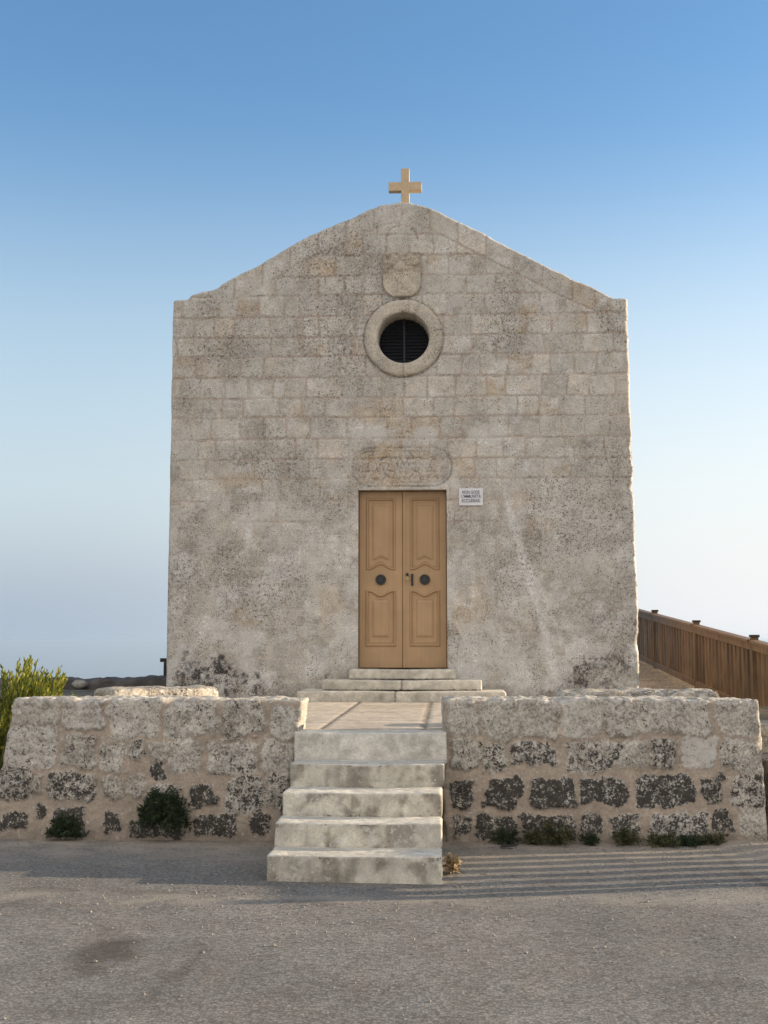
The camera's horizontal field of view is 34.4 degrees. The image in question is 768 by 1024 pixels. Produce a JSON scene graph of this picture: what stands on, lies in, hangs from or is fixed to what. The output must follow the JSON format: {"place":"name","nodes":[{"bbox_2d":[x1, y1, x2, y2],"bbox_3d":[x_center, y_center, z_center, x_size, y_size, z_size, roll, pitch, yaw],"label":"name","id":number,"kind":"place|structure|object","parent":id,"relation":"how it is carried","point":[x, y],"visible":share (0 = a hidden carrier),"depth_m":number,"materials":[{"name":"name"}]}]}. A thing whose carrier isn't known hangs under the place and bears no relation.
{"place":"outdoors","nodes":[
{"label":"outdoors","id":0,"kind":"place"},
{"bbox_2d":[0,648,166,678],"bbox_3d":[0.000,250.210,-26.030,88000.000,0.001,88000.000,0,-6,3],"label":"sea","id":1,"kind":"structure","parent":0,"point":[85,663],"depth_m":16083.29,"materials":[{"name":"blue liquid"}]},
{"bbox_2d":[0,835,767,1023],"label":"road","id":2,"kind":"structure","parent":0,"point":[164,972],"depth_m":6.54,"materials":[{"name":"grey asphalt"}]},
{"bbox_2d":[267,729,446,883],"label":"stone staircase","id":3,"kind":"structure","parent":2,"relation":"on","point":[362,806],"depth_m":8.83,"materials":[{"name":"stone"}]},
{"bbox_2d":[442,852,462,873],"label":"dry weed","id":4,"kind":"object","parent":2,"relation":"on","point":[452,864],"visible":1,"depth_m":8.37,"materials":[{"name":"brown plant"}]},
{"bbox_2d":[488,823,521,844],"bbox_3d":[0.932,2.490,9.536,0.265,0.189,0.194,0,-6,3],"label":"weed","id":5,"kind":"object","parent":2,"relation":"on","point":[507,837],"visible":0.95,"depth_m":9.55,"materials":[{"name":"green plant"}]},
{"bbox_2d":[500,843,518,847],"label":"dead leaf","id":6,"kind":"object","parent":2,"relation":"on","point":[507,845],"visible":1,"depth_m":9.36,"materials":[{"name":"brown plant"}]},
{"bbox_2d":[517,829,545,845],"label":"weed","id":7,"kind":"object","parent":2,"relation":"on","point":[533,838],"visible":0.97,"depth_m":9.55,"materials":[{"name":"green plant"}]},
{"bbox_2d":[537,820,581,846],"bbox_3d":[1.356,2.458,9.481,0.393,0.212,0.279,0,-6,3],"label":"weed","id":8,"kind":"object","parent":2,"relation":"on","point":[553,837],"visible":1,"depth_m":9.52,"materials":[{"name":"green plant"}]},
{"bbox_2d":[579,830,601,845],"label":"weed","id":9,"kind":"object","parent":2,"relation":"on","point":[591,840],"visible":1,"depth_m":9.51,"materials":[{"name":"green plant"}]},
{"bbox_2d":[611,824,644,846],"bbox_3d":[1.870,2.477,9.484,0.262,0.188,0.206,0,-6,3],"label":"weed","id":10,"kind":"object","parent":2,"relation":"on","point":[624,836],"visible":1,"depth_m":9.49,"materials":[{"name":"green plant"}]},
{"bbox_2d":[642,830,681,848],"bbox_3d":[2.111,2.500,9.446,0.280,0.148,0.250,0,-6,3],"label":"weed","id":11,"kind":"object","parent":2,"relation":"on","point":[661,839],"visible":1,"depth_m":9.45,"materials":[{"name":"green plant"}]},
{"bbox_2d":[674,832,707,848],"bbox_3d":[2.335,2.508,9.487,0.278,0.141,0.214,-3,-7,29],"label":"weed","id":12,"kind":"object","parent":2,"relation":"on","point":[685,841],"visible":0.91,"depth_m":9.47,"materials":[{"name":"green plant"}]},
{"bbox_2d":[696,830,727,845],"bbox_3d":[2.504,2.503,9.494,0.237,0.136,0.172,-3,-7,24],"label":"weed","id":13,"kind":"object","parent":2,"relation":"on","point":[712,839],"visible":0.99,"depth_m":9.48,"materials":[{"name":"green plant"}]},
{"bbox_2d":[0,688,767,830],"bbox_3d":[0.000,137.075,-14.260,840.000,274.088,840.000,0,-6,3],"label":"ground","id":14,"kind":"structure","parent":0,"point":[763,712],"depth_m":18.61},
{"bbox_2d":[0,655,67,769],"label":"shrub","id":15,"kind":"object","parent":14,"relation":"on","point":[21,687],"visible":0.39,"depth_m":10.86,"materials":[{"name":"green plant"}]},
{"bbox_2d":[72,680,87,688],"bbox_3d":[-5.049,2.861,20.603,0.282,0.148,0.185,0,-6,3],"label":"boulder","id":16,"kind":"object","parent":14,"relation":"on","point":[79,684],"visible":1,"depth_m":20.54,"materials":[{"name":"stone"}]},
{"bbox_2d":[0,675,165,689],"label":"field wall","id":17,"kind":"structure","parent":14,"relation":"on","point":[105,682],"depth_m":20.69,"materials":[{"name":"stone"}]},
{"bbox_2d":[0,695,308,840],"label":"rubble wall","id":18,"kind":"structure","parent":14,"relation":"on","point":[98,766],"depth_m":9.83,"materials":[{"name":"stone"}]},
{"bbox_2d":[44,812,82,839],"bbox_3d":[-2.520,2.467,9.750,0.322,0.215,0.191,0,-6,3],"label":"wall plant","id":19,"kind":"object","parent":18,"relation":"attached to","point":[64,826],"depth_m":9.73,"materials":[{"name":"green plant"}]},
{"bbox_2d":[135,785,193,836],"bbox_3d":[-1.730,2.334,9.675,0.492,0.398,0.326,0,-6,3],"label":"wall plant","id":20,"kind":"object","parent":18,"relation":"attached to","point":[166,811],"depth_m":9.67,"materials":[{"name":"green plant"}]},
{"bbox_2d":[160,658,166,675],"bbox_3d":[-2.667,3.094,22.163,2.700,0.953,0.080,0,-6,3],"label":"iron railing","id":21,"kind":"object","parent":14,"relation":"on","point":[164,660],"visible":0.14,"depth_m":22.23,"materials":[{"name":"black metal"}]},
{"bbox_2d":[166,168,639,702],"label":"chapel","id":22,"kind":"structure","parent":14,"relation":"on","point":[360,400],"depth_m":15.66,"materials":[{"name":"stone"}]},
{"bbox_2d":[359,491,402,667],"bbox_3d":[-0.040,0.847,15.653,0.550,2.228,0.080,0,-6,3],"label":"door leaf","id":23,"kind":"structure","parent":22,"relation":"in","point":[380,512],"depth_m":15.64,"materials":[{"name":"paint"}]},
{"bbox_2d":[364,300,441,376],"bbox_3d":[0.256,-2.203,15.979,1.001,1.007,0.410,0,-6,3],"label":"round window","id":24,"kind":"structure","parent":22,"relation":"in","point":[403,338],"depth_m":15.83,"materials":[{"name":"stone"}]},
{"bbox_2d":[403,491,446,667],"bbox_3d":[0.513,0.842,15.606,0.551,2.228,0.120,0,-6,3],"label":"door leaf","id":25,"kind":"structure","parent":22,"relation":"in","point":[424,512],"depth_m":15.61,"materials":[{"name":"paint"}]},
{"bbox_2d":[459,488,482,505],"bbox_3d":[1.092,-0.189,15.563,0.299,0.217,0.040,0,-6,3],"label":"marble notice","id":26,"kind":"object","parent":22,"relation":"attached to","point":[470,496],"visible":1,"depth_m":15.55,"materials":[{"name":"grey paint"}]},
{"bbox_2d":[441,695,767,843],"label":"rubble wall","id":27,"kind":"structure","parent":14,"relation":"on","point":[643,766],"depth_m":9.65,"materials":[{"name":"stone"}]},
{"bbox_2d":[639,660,694,689],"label":"boardwalk","id":28,"kind":"structure","parent":14,"relation":"on","point":[650,677],"depth_m":21.07,"materials":[{"name":"brown wood"}]},
{"bbox_2d":[637,609,767,705],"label":"timber fence","id":29,"kind":"object","parent":14,"relation":"on","point":[696,654],"visible":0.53,"depth_m":19.31,"materials":[{"name":"brown wood"}]},
{"bbox_2d":[761,752,767,826],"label":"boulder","id":30,"kind":"object","parent":14,"relation":"on","point":[764,756],"visible":0.19,"depth_m":10.01,"materials":[{"name":"stone"}]},
{"bbox_2d":[0,0,767,647],"label":"sky","id":31,"kind":"structure","parent":0,"point":[155,154],"materials":[{"name":"blue"}]},
{"bbox_2d":[760,720,767,752],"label":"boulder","id":32,"kind":"object","parent":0,"point":[764,728],"visible":0.18,"depth_m":10.52,"materials":[{"name":"stone"}]},
{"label":"terrace fill","id":33,"kind":"structure","parent":0,"visible":0},
{"bbox_2d":[305,702,441,729],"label":"terrace paving","id":34,"kind":"structure","parent":33,"relation":"on","point":[377,715],"depth_m":11.81,"materials":[{"name":"stone"}]},
{"bbox_2d":[93,685,217,696],"bbox_3d":[-2.108,1.802,11.552,1.153,0.368,0.488,5,-8,-38],"label":"stone ledge","id":35,"kind":"object","parent":34,"relation":"on","point":[195,690],"visible":0.32,"depth_m":11.39,"materials":[{"name":"stone"}]},
{"bbox_2d":[556,687,718,697],"bbox_3d":[2.174,1.705,10.687,1.382,0.373,0.486,-1,-6,5],"label":"flat rubble","id":36,"kind":"object","parent":34,"relation":"on","point":[685,692],"visible":0.28,"depth_m":10.52,"materials":[{"name":"stone"}]}
]}

